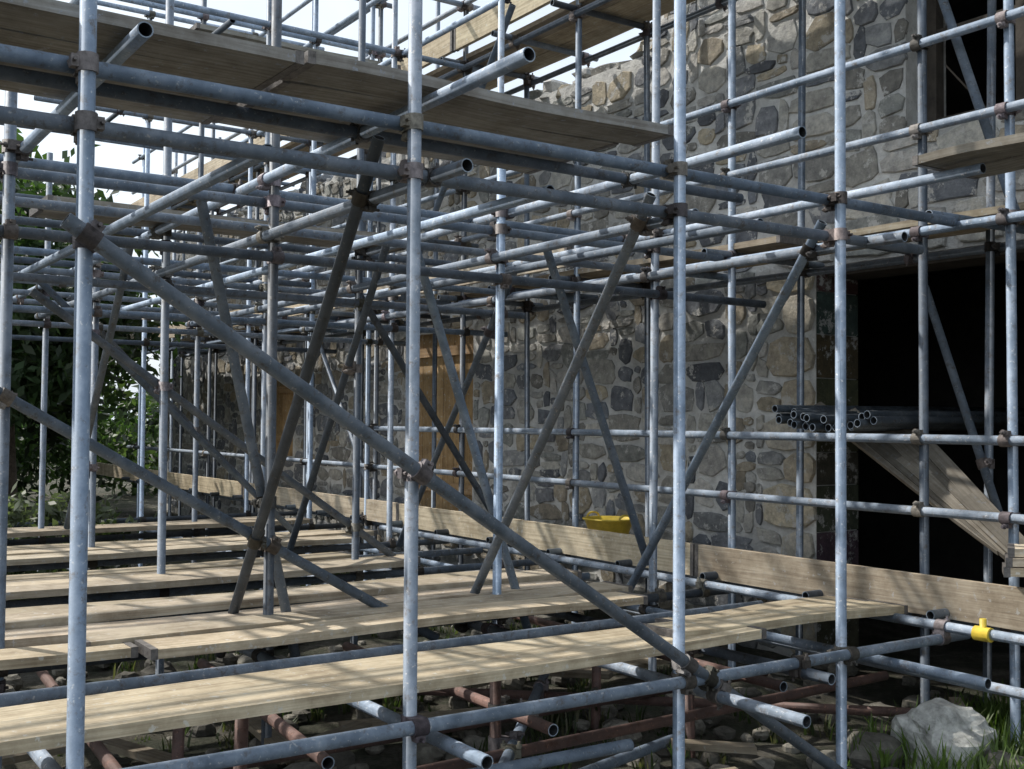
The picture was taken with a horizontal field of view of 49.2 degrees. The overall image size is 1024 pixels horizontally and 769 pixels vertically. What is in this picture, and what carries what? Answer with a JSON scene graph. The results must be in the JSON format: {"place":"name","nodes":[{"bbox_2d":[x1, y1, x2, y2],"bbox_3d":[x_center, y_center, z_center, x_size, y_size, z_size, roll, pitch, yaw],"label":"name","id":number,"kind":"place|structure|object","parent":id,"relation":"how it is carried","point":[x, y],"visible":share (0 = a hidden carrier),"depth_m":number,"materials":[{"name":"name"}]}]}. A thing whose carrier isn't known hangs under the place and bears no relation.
{"place":"outdoors","nodes":[
{"label":"outdoors","id":0,"kind":"place"},
{"bbox_2d":[0,0,652,420],"label":"sky","id":1,"kind":"structure","parent":0,"point":[108,155],"materials":[{"name":"white"}]},
{"bbox_2d":[2,428,1023,768],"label":"ground","id":2,"kind":"structure","parent":0,"point":[964,656],"depth_m":6.71,"materials":[{"name":"soil"}]},
{"bbox_2d":[6,481,157,599],"bbox_3d":[-5.062,1.321,9.826,3.279,1.157,3.500,2,-2,-34],"label":"garden shrub","id":3,"kind":"object","parent":2,"relation":"on","point":[17,512],"visible":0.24,"depth_m":9.85,"materials":[{"name":"green plant"}]},
{"bbox_2d":[9,373,158,502],"bbox_3d":[-9.799,0.804,19.792,4.349,2.927,15.235,-1,-2,29],"label":"hedge","id":4,"kind":"object","parent":2,"relation":"on","point":[110,438],"visible":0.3,"depth_m":21.78,"materials":[{"name":"green plant"}]},
{"bbox_2d":[18,368,159,462],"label":"distant tree line","id":5,"kind":"object","parent":2,"relation":"on","point":[131,435],"depth_m":40.34,"materials":[{"name":"green plant"}]},
{"bbox_2d":[8,167,170,497],"bbox_3d":[-8.366,-0.925,18.395,6.139,6.317,5.693,2,-2,-34],"label":"broadleaf tree","id":6,"kind":"object","parent":2,"relation":"on","point":[53,435],"depth_m":18.94,"materials":[{"name":"green plant"}]},
{"bbox_2d":[0,128,206,440],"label":"broadleaf tree","id":7,"kind":"object","parent":2,"relation":"on","point":[26,366],"visible":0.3,"depth_m":12.53,"materials":[{"name":"green plant"}]},
{"bbox_2d":[0,0,1023,768],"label":"scaffolding","id":8,"kind":"object","parent":2,"relation":"on","point":[312,102],"visible":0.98,"depth_m":5.31,"materials":[{"name":"metal"}]},
{"bbox_2d":[582,511,631,533],"bbox_3d":[0.730,1.065,8.414,0.400,0.197,0.400,2,-2,-34],"label":"yellow builders tub","id":9,"kind":"object","parent":8,"relation":"on","point":[619,524],"visible":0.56,"depth_m":8.28,"materials":[{"name":"plastic"}]},
{"bbox_2d":[772,405,1023,431],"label":"stack of scaffold tubes","id":10,"kind":"object","parent":8,"relation":"on","point":[822,418],"visible":0.89,"depth_m":6.86,"materials":[{"name":"metal"}]},
{"bbox_2d":[815,402,1023,559],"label":"leaning timber boards","id":11,"kind":"object","parent":8,"relation":"on","point":[952,485],"visible":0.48,"depth_m":6.33,"materials":[{"name":"brown wood"}]},
{"bbox_2d":[4,550,1023,768],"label":"rubble stones on ground","id":12,"kind":"object","parent":2,"relation":"on","point":[427,753],"visible":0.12,"depth_m":5.61,"materials":[{"name":"grey stone"}]},
{"bbox_2d":[2,610,965,768],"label":"timber offcuts","id":13,"kind":"object","parent":12,"relation":"on","point":[139,752],"visible":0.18,"depth_m":5.12,"materials":[{"name":"brown wood"}]},
{"bbox_2d":[57,558,1023,768],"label":"grass and weeds","id":14,"kind":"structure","parent":2,"relation":"on","point":[996,715],"depth_m":5.57,"materials":[{"name":"green plant"}]},
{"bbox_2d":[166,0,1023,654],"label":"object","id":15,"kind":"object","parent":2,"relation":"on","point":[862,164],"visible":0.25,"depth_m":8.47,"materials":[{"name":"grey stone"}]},
{"bbox_2d":[167,0,1023,656],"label":"stone wall","id":16,"kind":"structure","parent":2,"relation":"on","point":[907,108],"depth_m":8.56,"materials":[{"name":"grey stone"}]},
{"bbox_2d":[276,329,473,510],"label":"boarded openings","id":17,"kind":"object","parent":16,"relation":"attached to","point":[446,400],"visible":0.38,"depth_m":11.80,"materials":[{"name":"brown wood"}]},
{"bbox_2d":[827,0,1023,279],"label":"window frame and lintel","id":18,"kind":"object","parent":16,"relation":"attached to","point":[935,74],"visible":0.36,"depth_m":7.13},
{"bbox_2d":[946,0,1014,47],"bbox_3d":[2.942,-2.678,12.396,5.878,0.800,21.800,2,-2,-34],"label":"window opening","id":19,"kind":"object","parent":16,"relation":"on","point":[964,10],"depth_m":8.96,"materials":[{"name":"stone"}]},
{"bbox_2d":[856,28,1023,587],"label":"partition walls","id":20,"kind":"structure","parent":2,"relation":"on","point":[888,349],"depth_m":9.75,"materials":[{"name":"paint"}]},
{"bbox_2d":[890,698,996,768],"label":"boulder","id":21,"kind":"object","parent":2,"relation":"on","point":[952,720],"visible":0.84,"depth_m":5.16,"materials":[{"name":"grey stone"}]}
]}

